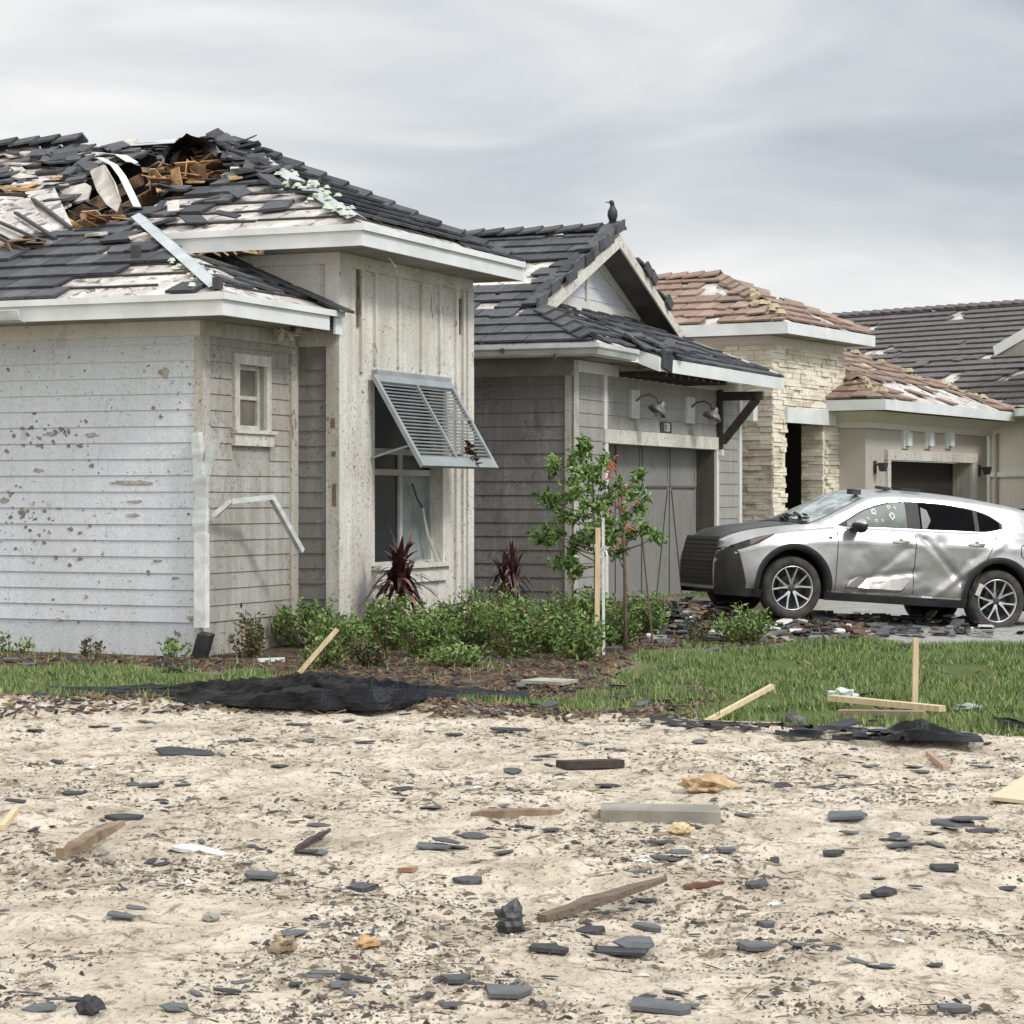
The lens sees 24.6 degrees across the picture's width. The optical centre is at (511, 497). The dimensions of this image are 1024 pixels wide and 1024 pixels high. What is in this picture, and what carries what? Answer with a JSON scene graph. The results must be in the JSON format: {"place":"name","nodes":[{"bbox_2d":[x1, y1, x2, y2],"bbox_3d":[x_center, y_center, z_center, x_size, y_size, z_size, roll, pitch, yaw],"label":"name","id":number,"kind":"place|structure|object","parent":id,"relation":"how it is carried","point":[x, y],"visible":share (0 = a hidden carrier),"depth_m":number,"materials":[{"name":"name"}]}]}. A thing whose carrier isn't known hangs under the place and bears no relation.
{"place":"outdoors","nodes":[
{"label":"outdoors","id":0,"kind":"place"},
{"bbox_2d":[0,694,1023,1023],"bbox_3d":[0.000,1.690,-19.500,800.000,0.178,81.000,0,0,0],"label":"ground","id":1,"kind":"structure","parent":0,"point":[134,980],"depth_m":10.72,"materials":[{"name":"sand"}]},
{"bbox_2d":[0,808,18,830],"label":"wood stick","id":2,"kind":"object","parent":1,"relation":"on","point":[9,818],"visible":1,"depth_m":12.03,"materials":[{"name":"brown wood"}]},
{"bbox_2d":[21,1002,56,1012],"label":"roof tile fragment","id":3,"kind":"object","parent":1,"relation":"on","point":[43,1007],"visible":1,"depth_m":7.73,"materials":[{"name":"stone"}]},
{"bbox_2d":[75,994,105,1015],"bbox_3d":[-1.355,1.638,7.550,0.091,0.077,0.062,0,0,15],"label":"rock","id":4,"kind":"object","parent":1,"relation":"on","point":[89,1004],"visible":1,"depth_m":7.53,"materials":[{"name":"grey stone"}]},
{"bbox_2d":[56,820,124,859],"bbox_3d":[-2.012,1.636,11.242,0.080,0.092,0.703,0,0,15],"label":"driftwood log","id":5,"kind":"object","parent":1,"relation":"on","point":[85,840],"visible":1,"depth_m":11.16,"materials":[{"name":"wood"}]},
{"bbox_2d":[107,910,136,918],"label":"roof tile fragment","id":6,"kind":"object","parent":1,"relation":"on","point":[114,913],"visible":1,"depth_m":9.39,"materials":[{"name":"stone"}]},
{"bbox_2d":[104,813,143,820],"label":"roof tile fragment","id":7,"kind":"object","parent":1,"relation":"on","point":[122,816],"visible":1,"depth_m":12.41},
{"bbox_2d":[159,1002,188,1011],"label":"roof tile fragment","id":8,"kind":"object","parent":1,"relation":"on","point":[171,1006],"visible":1,"depth_m":7.65,"materials":[{"name":"stone"}]},
{"bbox_2d":[155,746,216,755],"bbox_3d":[-2.192,1.701,15.733,0.382,0.023,0.330,4,3,-20],"label":"roof tile fragment","id":9,"kind":"object","parent":1,"relation":"on","point":[169,751],"visible":0.95,"depth_m":15.67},
{"bbox_2d":[171,844,228,856],"bbox_3d":[-1.497,1.698,11.301,0.277,0.035,0.144,0,0,23],"label":"white foam board","id":10,"kind":"object","parent":1,"relation":"on","point":[188,848],"visible":1,"depth_m":11.28,"materials":[{"name":"plastic"}]},
{"bbox_2d":[202,913,219,921],"bbox_3d":[-1.213,1.692,9.460,0.073,0.042,0.055,0,0,0],"label":"rock","id":11,"kind":"object","parent":1,"relation":"on","point":[210,917],"visible":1,"depth_m":9.44,"materials":[{"name":"stone"}]},
{"bbox_2d":[244,870,277,879],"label":"roof tile fragment","id":12,"kind":"object","parent":1,"relation":"on","point":[258,874],"visible":1,"depth_m":10.51,"materials":[{"name":"stone"}]},
{"bbox_2d":[267,934,298,953],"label":"tuft","id":13,"kind":"object","parent":1,"relation":"on","point":[282,945],"visible":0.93,"depth_m":8.70,"materials":[{"name":"beige"}]},
{"bbox_2d":[44,671,529,710],"bbox_3d":[-1.971,1.500,19.157,4.174,0.286,1.974,0,0,6],"label":"silt fence","id":14,"kind":"object","parent":1,"relation":"on","point":[312,690],"visible":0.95,"depth_m":18.47,"materials":[{"name":"black fabric"}]},
{"bbox_2d":[281,929,307,935],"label":"roof tile fragment","id":15,"kind":"object","parent":1,"relation":"on","point":[295,932],"visible":0.91,"depth_m":9.00,"materials":[{"name":"stone"}]},
{"bbox_2d":[294,828,330,852],"bbox_3d":[-0.970,1.670,11.454,0.031,0.036,0.600,0,0,11],"label":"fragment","id":16,"kind":"object","parent":1,"relation":"on","point":[307,842],"visible":1,"depth_m":11.39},
{"bbox_2d":[350,882,378,891],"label":"roof tile fragment","id":17,"kind":"object","parent":1,"relation":"on","point":[362,886],"visible":1,"depth_m":10.36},
{"bbox_2d":[355,934,380,948],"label":"insulation tuft","id":18,"kind":"object","parent":1,"relation":"on","point":[364,941],"visible":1,"depth_m":8.78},
{"bbox_2d":[416,842,450,848],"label":"roof tile fragment","id":19,"kind":"object","parent":1,"relation":"on","point":[426,845],"visible":1,"depth_m":11.26,"materials":[{"name":"stone"}]},
{"bbox_2d":[440,974,470,983],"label":"roof tile fragment","id":20,"kind":"object","parent":1,"relation":"on","point":[455,978],"visible":1,"depth_m":8.13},
{"bbox_2d":[452,875,481,883],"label":"roof tile fragment","id":21,"kind":"object","parent":1,"relation":"on","point":[467,879],"visible":1,"depth_m":10.42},
{"bbox_2d":[460,832,488,838],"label":"roof tile fragment","id":22,"kind":"object","parent":1,"relation":"on","point":[472,835],"visible":1,"depth_m":11.54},
{"bbox_2d":[485,983,531,998],"bbox_3d":[-0.006,1.661,7.896,0.162,0.018,0.111,3,5,-6],"label":"roof tile fragment","id":23,"kind":"object","parent":1,"relation":"on","point":[505,991],"visible":1,"depth_m":7.88,"materials":[{"name":"stone"}]},
{"bbox_2d":[494,898,525,933],"bbox_3d":[-0.008,1.660,9.271,0.126,0.154,0.106,0,0,0],"label":"crumpled flashing","id":24,"kind":"object","parent":1,"relation":"on","point":[509,915],"visible":0.98,"depth_m":9.24,"materials":[{"name":"metal"}]},
{"bbox_2d":[490,727,529,731],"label":"roof tile fragment","id":25,"kind":"object","parent":1,"relation":"on","point":[509,729],"visible":1,"depth_m":17.04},
{"bbox_2d":[0,695,1023,1023],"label":"debris crumbs","id":26,"kind":"object","parent":1,"relation":"on","point":[386,975],"visible":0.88,"depth_m":10.06,"materials":[{"name":"grey tile"}]},
{"bbox_2d":[471,808,561,817],"bbox_3d":[0.022,1.645,12.234,0.478,0.045,0.111,0,0,0],"label":"wood plank","id":27,"kind":"object","parent":1,"relation":"on","point":[500,812],"visible":1,"depth_m":12.20,"materials":[{"name":"wood"}]},
{"bbox_2d":[528,943,568,953],"bbox_3d":[0.139,1.674,8.723,0.144,0.018,0.090,4,2,9],"label":"roof tile fragment","id":28,"kind":"object","parent":1,"relation":"on","point":[547,947],"visible":1,"depth_m":8.69,"materials":[{"name":"tile"}]},
{"bbox_2d":[556,758,624,768],"bbox_3d":[0.500,1.694,14.939,0.468,0.068,0.100,0,0,-34],"label":"wood plank","id":29,"kind":"object","parent":1,"relation":"on","point":[590,763],"visible":1,"depth_m":14.89,"materials":[{"name":"wood"}]},
{"bbox_2d":[575,925,605,934],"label":"roof tile fragment","id":30,"kind":"object","parent":1,"relation":"on","point":[591,929],"visible":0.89,"depth_m":9.22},
{"bbox_2d":[537,877,666,922],"bbox_3d":[0.388,1.677,9.806,0.728,0.106,0.084,0,0,-43],"label":"wood plank","id":31,"kind":"object","parent":1,"relation":"on","point":[584,903],"visible":1,"depth_m":9.74,"materials":[{"name":"wood"}]},
{"bbox_2d":[585,945,648,955],"bbox_3d":[0.385,1.696,8.796,0.259,0.013,0.099,-2,2,17],"label":"roof tile fragment","id":32,"kind":"object","parent":1,"relation":"on","point":[612,950],"visible":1,"depth_m":8.76,"materials":[{"name":"tile"}]},
{"bbox_2d":[613,936,654,949],"bbox_3d":[0.460,1.677,8.846,0.160,0.011,0.123,1,10,9],"label":"roof tile fragment","id":33,"kind":"object","parent":32,"relation":"on","point":[636,942],"visible":1,"depth_m":8.84,"materials":[{"name":"stone"}]},
{"bbox_2d":[633,922,660,931],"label":"roof tile fragment","id":34,"kind":"object","parent":1,"relation":"on","point":[647,926],"visible":1,"depth_m":9.39,"materials":[{"name":"stone"}]},
{"bbox_2d":[630,996,690,1015],"bbox_3d":[0.495,1.685,7.785,0.200,0.022,0.135,4,4,6],"label":"roof tile fragment","id":35,"kind":"object","parent":1,"relation":"on","point":[657,1005],"visible":1,"depth_m":7.75,"materials":[{"name":"stone"}]},
{"bbox_2d":[601,802,720,824],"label":"plank","id":36,"kind":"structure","parent":1,"relation":"on","point":[655,812],"depth_m":11.96,"materials":[{"name":"wood"}]},
{"bbox_2d":[650,855,681,860],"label":"roof tile fragment","id":37,"kind":"object","parent":1,"relation":"on","point":[665,857],"visible":1,"depth_m":10.79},
{"bbox_2d":[667,822,694,834],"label":"insulation tuft","id":38,"kind":"object","parent":1,"relation":"on","point":[681,828],"visible":1,"depth_m":11.66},
{"bbox_2d":[683,880,724,889],"bbox_3d":[0.831,1.675,10.159,0.183,0.033,0.046,0,0,-16],"label":"brick piece","id":39,"kind":"object","parent":1,"relation":"on","point":[695,884],"visible":1,"depth_m":10.14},
{"bbox_2d":[677,774,741,793],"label":"insulation tuft","id":40,"kind":"object","parent":1,"relation":"on","point":[711,783],"visible":0.91,"depth_m":13.80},
{"bbox_2d":[704,684,774,719],"bbox_3d":[1.685,1.526,17.375,0.642,0.264,0.040,0,0,-34],"label":"wooden stake","id":41,"kind":"object","parent":1,"relation":"on","point":[749,698],"visible":0.93,"depth_m":17.37,"materials":[{"name":"brown wood"}]},
{"bbox_2d":[736,940,775,950],"bbox_3d":[0.918,1.686,8.836,0.145,0.021,0.117,2,1,0],"label":"roof tile fragment","id":42,"kind":"object","parent":1,"relation":"on","point":[747,945],"visible":1,"depth_m":8.80,"materials":[{"name":"stone"}]},
{"bbox_2d":[745,880,767,887],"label":"roof tile fragment","id":43,"kind":"object","parent":1,"relation":"on","point":[756,884],"visible":1,"depth_m":10.11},
{"bbox_2d":[648,715,909,740],"bbox_3d":[1.780,1.607,16.633,2.391,0.073,0.594,0,0,38],"label":"silt fence","id":44,"kind":"object","parent":1,"relation":"on","point":[807,730],"visible":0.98,"depth_m":16.24,"materials":[{"name":"black fabric"}]},
{"bbox_2d":[824,717,860,725],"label":"roof tile fragment","id":45,"kind":"object","parent":1,"relation":"on","point":[851,721],"visible":0.7,"depth_m":16.54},
{"bbox_2d":[828,810,867,819],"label":"roof tile fragment","id":46,"kind":"object","parent":1,"relation":"on","point":[847,814],"visible":1,"depth_m":12.14,"materials":[{"name":"stone"}]},
{"bbox_2d":[871,886,896,896],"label":"roof tile fragment","id":47,"kind":"object","parent":1,"relation":"on","point":[883,891],"visible":1,"depth_m":9.91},
{"bbox_2d":[874,719,983,741],"bbox_3d":[2.840,1.577,16.084,0.664,0.132,0.658,0,0,0],"label":"silt fence","id":48,"kind":"object","parent":1,"relation":"on","point":[921,730],"visible":0.95,"depth_m":15.91,"materials":[{"name":"black fabric"}]},
{"bbox_2d":[926,751,949,770],"bbox_3d":[2.735,1.688,15.088,0.040,0.036,0.943,0,0,3],"label":"wood stick","id":49,"kind":"object","parent":1,"relation":"on","point":[937,760],"visible":1,"depth_m":14.96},
{"bbox_2d":[929,863,958,871],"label":"roof tile fragment","id":50,"kind":"object","parent":1,"relation":"on","point":[940,867],"visible":1,"depth_m":10.40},
{"bbox_2d":[930,818,974,826],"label":"roof tile fragment","id":51,"kind":"object","parent":1,"relation":"on","point":[946,821],"visible":0.74,"depth_m":12.10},
{"bbox_2d":[949,816,988,820],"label":"roof tile fragment","id":52,"kind":"object","parent":51,"relation":"on","point":[963,818],"visible":1,"depth_m":12.14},
{"bbox_2d":[937,1003,971,1012],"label":"roof tile fragment","id":53,"kind":"object","parent":1,"relation":"on","point":[952,1007],"visible":1,"depth_m":7.68,"materials":[{"name":"stone"}]},
{"bbox_2d":[990,775,1023,803],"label":"plywood sheet","id":54,"kind":"object","parent":1,"relation":"on","point":[1012,792],"visible":1,"depth_m":13.19,"materials":[{"name":"wood"}]},
{"bbox_2d":[0,591,1023,736],"bbox_3d":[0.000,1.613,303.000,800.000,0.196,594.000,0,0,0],"label":"lawn","id":55,"kind":"structure","parent":0,"point":[960,669],"depth_m":21.96,"materials":[{"name":"plant"}]},
{"bbox_2d":[0,600,1017,723],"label":"mulch bed","id":56,"kind":"object","parent":55,"relation":"on","point":[284,650],"visible":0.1,"depth_m":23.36,"materials":[{"name":"wood"}]},
{"bbox_2d":[0,631,35,662],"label":"shrub","id":57,"kind":"object","parent":56,"relation":"on","point":[26,642],"visible":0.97,"depth_m":23.32,"materials":[{"name":"green plant"}]},
{"bbox_2d":[78,635,105,663],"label":"shrub","id":58,"kind":"object","parent":56,"relation":"on","point":[85,645],"visible":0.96,"depth_m":23.20,"materials":[{"name":"green plant"}]},
{"bbox_2d":[155,630,193,664],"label":"shrub","id":59,"kind":"object","parent":56,"relation":"on","point":[174,650],"visible":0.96,"depth_m":23.04,"materials":[{"name":"green plant"}]},
{"bbox_2d":[227,603,268,657],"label":"shrub","id":60,"kind":"object","parent":56,"relation":"on","point":[253,641],"visible":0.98,"depth_m":23.84,"materials":[{"name":"green plant"}]},
{"bbox_2d":[0,128,525,658],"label":"damaged house","id":61,"kind":"structure","parent":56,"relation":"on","point":[234,370],"depth_m":25.36,"materials":[{"name":"paint"}]},
{"bbox_2d":[230,353,277,446],"bbox_3d":[-2.785,-1.032,24.950,0.190,0.968,0.887,0,0,23],"label":"window","id":62,"kind":"structure","parent":61,"relation":"in","point":[246,431],"depth_m":25.03,"materials":[{"name":"beige paint"}]},
{"bbox_2d":[371,385,453,584],"bbox_3d":[-1.230,-0.194,27.420,0.290,2.363,2.058,0,0,23],"label":"window","id":63,"kind":"structure","parent":61,"relation":"in","point":[403,488],"depth_m":27.51,"materials":[{"name":"plastic"}]},
{"bbox_2d":[464,440,482,463],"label":"dead leaf clump","id":64,"kind":"object","parent":61,"relation":"on","point":[469,447],"visible":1,"depth_m":27.54,"materials":[{"name":"brown plant"}]},
{"bbox_2d":[271,592,341,647],"bbox_3d":[-2.210,1.341,25.371,0.840,0.638,0.722,0,0,0],"label":"shrub","id":65,"kind":"object","parent":56,"relation":"on","point":[285,623],"visible":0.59,"depth_m":25.29,"materials":[{"name":"green plant"}]},
{"bbox_2d":[297,628,338,672],"bbox_3d":[-1.816,1.440,21.842,0.412,0.455,0.045,0,0,-15],"label":"wooden stake","id":66,"kind":"object","parent":56,"relation":"on","point":[319,649],"visible":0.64,"depth_m":21.83,"materials":[{"name":"brown wood"}]},
{"bbox_2d":[300,632,348,668],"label":"shrub","id":67,"kind":"object","parent":56,"relation":"on","point":[325,656],"visible":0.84,"depth_m":22.56,"materials":[{"name":"green plant"}]},
{"bbox_2d":[301,606,375,654],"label":"shrub","id":68,"kind":"object","parent":56,"relation":"on","point":[346,634],"visible":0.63,"depth_m":24.31,"materials":[{"name":"green plant"}]},
{"bbox_2d":[342,637,390,666],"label":"shrub","id":69,"kind":"object","parent":56,"relation":"on","point":[370,652],"visible":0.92,"depth_m":22.84,"materials":[{"name":"green plant"}]},
{"bbox_2d":[349,593,413,649],"bbox_3d":[-1.368,1.345,25.215,0.759,0.652,0.691,0,0,9],"label":"shrub","id":70,"kind":"object","parent":56,"relation":"on","point":[382,629],"visible":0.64,"depth_m":25.11,"materials":[{"name":"green plant"}]},
{"bbox_2d":[360,528,440,633],"bbox_3d":[-1.209,0.951,26.016,0.967,1.334,0.942,0,0,24],"label":"cordyline plant","id":71,"kind":"object","parent":56,"relation":"on","point":[398,573],"visible":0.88,"depth_m":25.91,"materials":[{"name":"red plant"}]},
{"bbox_2d":[386,598,467,657],"bbox_3d":[-0.825,1.357,24.012,0.821,0.691,0.677,0,0,38],"label":"shrub","id":72,"kind":"object","parent":56,"relation":"on","point":[431,633],"visible":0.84,"depth_m":23.94,"materials":[{"name":"green plant"}]},
{"bbox_2d":[422,636,490,667],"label":"shrub","id":73,"kind":"object","parent":56,"relation":"on","point":[447,657],"visible":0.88,"depth_m":22.59,"materials":[{"name":"green plant"}]},
{"bbox_2d":[433,584,502,653],"bbox_3d":[-0.495,1.287,24.427,0.855,0.815,0.779,0,0,0],"label":"shrub","id":74,"kind":"object","parent":56,"relation":"on","point":[473,622],"visible":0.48,"depth_m":24.29,"materials":[{"name":"green plant"}]},
{"bbox_2d":[463,579,525,638],"bbox_3d":[-0.189,1.284,26.605,0.806,0.758,0.645,0,0,0],"label":"shrub","id":75,"kind":"object","parent":56,"relation":"on","point":[490,597],"visible":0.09,"depth_m":26.54,"materials":[{"name":"green plant"}]},
{"bbox_2d":[484,540,536,607],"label":"cordyline plant","id":76,"kind":"object","parent":56,"relation":"on","point":[509,558],"visible":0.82,"depth_m":28.62,"materials":[{"name":"red plant"}]},
{"bbox_2d":[479,591,553,657],"bbox_3d":[0.047,1.320,23.975,0.782,0.725,0.712,0,0,0],"label":"shrub","id":77,"kind":"object","parent":56,"relation":"on","point":[518,636],"visible":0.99,"depth_m":23.91,"materials":[{"name":"green plant"}]},
{"bbox_2d":[521,677,576,685],"bbox_3d":[0.346,1.633,20.867,0.460,0.030,0.356,0,0,34],"label":"stone slab","id":78,"kind":"object","parent":56,"relation":"on","point":[552,681],"depth_m":20.78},
{"bbox_2d":[520,586,592,652],"bbox_3d":[0.415,1.295,24.614,0.755,0.772,0.660,0,0,-37],"label":"shrub","id":79,"kind":"object","parent":56,"relation":"on","point":[549,610],"visible":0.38,"depth_m":24.51,"materials":[{"name":"green plant"}]},
{"bbox_2d":[527,432,631,620],"bbox_3d":[0.718,0.491,24.562,1.134,2.363,1.125,0,0,0],"label":"young tree","id":80,"kind":"object","parent":56,"relation":"on","point":[584,470],"visible":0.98,"depth_m":24.60,"materials":[{"name":"green plant"}]},
{"bbox_2d":[601,455,639,549],"bbox_3d":[1.140,0.054,24.809,0.431,1.010,0.280,0,0,0],"label":"orange netting","id":81,"kind":"object","parent":80,"relation":"attached to","point":[611,469],"visible":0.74,"depth_m":24.78,"materials":[{"name":"plastic"}]},
{"bbox_2d":[547,606,611,659],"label":"shrub","id":82,"kind":"object","parent":56,"relation":"on","point":[583,639],"visible":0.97,"depth_m":23.53,"materials":[{"name":"green plant"}]},
{"bbox_2d":[561,584,618,626],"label":"shrub","id":83,"kind":"object","parent":56,"relation":"on","point":[586,604],"visible":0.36,"depth_m":27.46,"materials":[{"name":"green plant"}]},
{"bbox_2d":[594,528,600,655],"bbox_3d":[0.884,1.021,24.300,0.066,1.424,0.060,0,0,0],"label":"wooden stake","id":84,"kind":"object","parent":56,"relation":"on","point":[597,568],"visible":0.64,"depth_m":24.27,"materials":[{"name":"brown wood"}]},
{"bbox_2d":[602,518,604,654],"bbox_3d":[0.950,0.970,24.400,0.037,1.526,0.035,0,0,0],"label":"plastic pole","id":85,"kind":"object","parent":56,"relation":"on","point":[603,574],"visible":0.64,"depth_m":24.38,"materials":[{"name":"plastic"}]},
{"bbox_2d":[592,597,641,647],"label":"shrub","id":86,"kind":"object","parent":56,"relation":"on","point":[616,635],"visible":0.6,"depth_m":25.29,"materials":[{"name":"green plant"}]},
{"bbox_2d":[605,467,669,649],"bbox_3d":[1.330,0.673,24.961,0.598,2.003,0.761,0,0,-19],"label":"young tree","id":87,"kind":"object","parent":56,"relation":"on","point":[638,475],"visible":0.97,"depth_m":24.99,"materials":[{"name":"green plant"}]},
{"bbox_2d":[615,586,673,634],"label":"shrub","id":88,"kind":"object","parent":56,"relation":"on","point":[660,614],"visible":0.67,"depth_m":26.46,"materials":[{"name":"green plant"}]},
{"bbox_2d":[635,466,653,644],"bbox_3d":[1.432,0.632,25.401,0.022,1.953,0.470,0,0,28],"label":"wooden stake","id":89,"kind":"object","parent":56,"relation":"on","point":[646,586],"visible":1,"depth_m":25.47,"materials":[{"name":"brown wood"}]},
{"bbox_2d":[684,615,713,642],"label":"shrub","id":90,"kind":"object","parent":56,"relation":"on","point":[694,633],"visible":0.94,"depth_m":25.55,"materials":[{"name":"green plant"}]},
{"bbox_2d":[708,601,775,644],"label":"shrub","id":91,"kind":"object","parent":56,"relation":"on","point":[753,628],"visible":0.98,"depth_m":25.51,"materials":[{"name":"green plant"}]},
{"bbox_2d":[462,219,786,607],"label":"garage house","id":92,"kind":"structure","parent":55,"relation":"on","point":[577,330],"depth_m":34.34,"materials":[{"name":"paint"}]},
{"bbox_2d":[605,200,617,223],"bbox_3d":[1.543,-4.371,36.481,0.208,0.514,0.129,0,0,-20],"label":"bird","id":93,"kind":"object","parent":92,"relation":"on","point":[612,214],"visible":0.92,"depth_m":36.45},
{"bbox_2d":[608,445,696,601],"bbox_3d":[2.019,0.410,35.878,0.065,2.381,5.031,0,0,23],"label":"garage door","id":94,"kind":"structure","parent":92,"relation":"in","point":[671,479],"depth_m":36.44,"materials":[{"name":"grey paint"}]},
{"bbox_2d":[611,596,996,644],"bbox_3d":[3.615,1.420,27.947,4.889,0.452,4.785,0,0,0],"label":"rubble","id":95,"kind":"object","parent":55,"relation":"on","point":[687,609],"visible":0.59,"depth_m":27.17,"materials":[{"name":"grey tile"}]},
{"bbox_2d":[849,614,924,619],"bbox_3d":[4.631,1.470,28.982,0.913,0.061,0.120,0,0,13],"label":"loose board","id":96,"kind":"object","parent":95,"relation":"on","point":[898,617],"visible":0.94,"depth_m":28.91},
{"bbox_2d":[649,269,1017,522],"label":"stone tower house","id":97,"kind":"structure","parent":55,"relation":"on","point":[833,416],"depth_m":42.85,"materials":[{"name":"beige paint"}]},
{"bbox_2d":[891,461,952,495],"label":"garage door","id":98,"kind":"structure","parent":97,"relation":"in","point":[928,477],"depth_m":46.70,"materials":[{"name":"metal"}]},
{"bbox_2d":[827,687,858,696],"bbox_3d":[2.734,1.629,19.257,0.300,0.150,0.190,0,0,0],"label":"plastic bag","id":99,"kind":"object","parent":55,"relation":"on","point":[843,691],"visible":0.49,"depth_m":19.21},
{"bbox_2d":[837,709,925,720],"bbox_3d":[2.799,1.656,17.773,0.650,0.100,0.120,0,0,19],"label":"lumber board","id":100,"kind":"object","parent":55,"relation":"on","point":[862,711],"visible":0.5,"depth_m":17.74,"materials":[{"name":"wood"}]},
{"bbox_2d":[827,695,945,711],"bbox_3d":[2.902,1.596,18.233,1.021,0.071,0.090,0,0,42],"label":"lumber board","id":101,"kind":"object","parent":55,"relation":"on","point":[887,703],"visible":1,"depth_m":18.18,"materials":[{"name":"brown wood"}]},
{"bbox_2d":[912,638,918,702],"bbox_3d":[3.144,1.434,18.297,0.052,0.685,0.048,0,0,0],"label":"wooden stake","id":102,"kind":"object","parent":55,"relation":"on","point":[915,663],"visible":0.64,"depth_m":18.27,"materials":[{"name":"brown wood"}]},
{"bbox_2d":[831,299,1023,505],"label":"taupe roof house","id":103,"kind":"structure","parent":55,"relation":"on","point":[977,348],"depth_m":55.08,"materials":[{"name":"tile"}]},
{"bbox_2d":[993,717,1023,728],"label":"silt fence","id":104,"kind":"object","parent":55,"relation":"on","point":[1012,722],"visible":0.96,"depth_m":16.88,"materials":[{"name":"black fabric"}]},
{"bbox_2d":[0,0,1023,462],"label":"sky","id":105,"kind":"structure","parent":0,"point":[829,156],"materials":[{"name":"grey"}]},
{"bbox_2d":[819,601,1023,644],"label":"driveway","id":106,"kind":"structure","parent":0,"point":[1005,633],"depth_m":28.21,"materials":[{"name":"concrete"}]},
{"bbox_2d":[679,486,1023,627],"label":"parked car","id":107,"kind":"object","parent":106,"relation":"on","point":[919,553],"visible":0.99,"depth_m":27.91,"materials":[{"name":"silver metal"}]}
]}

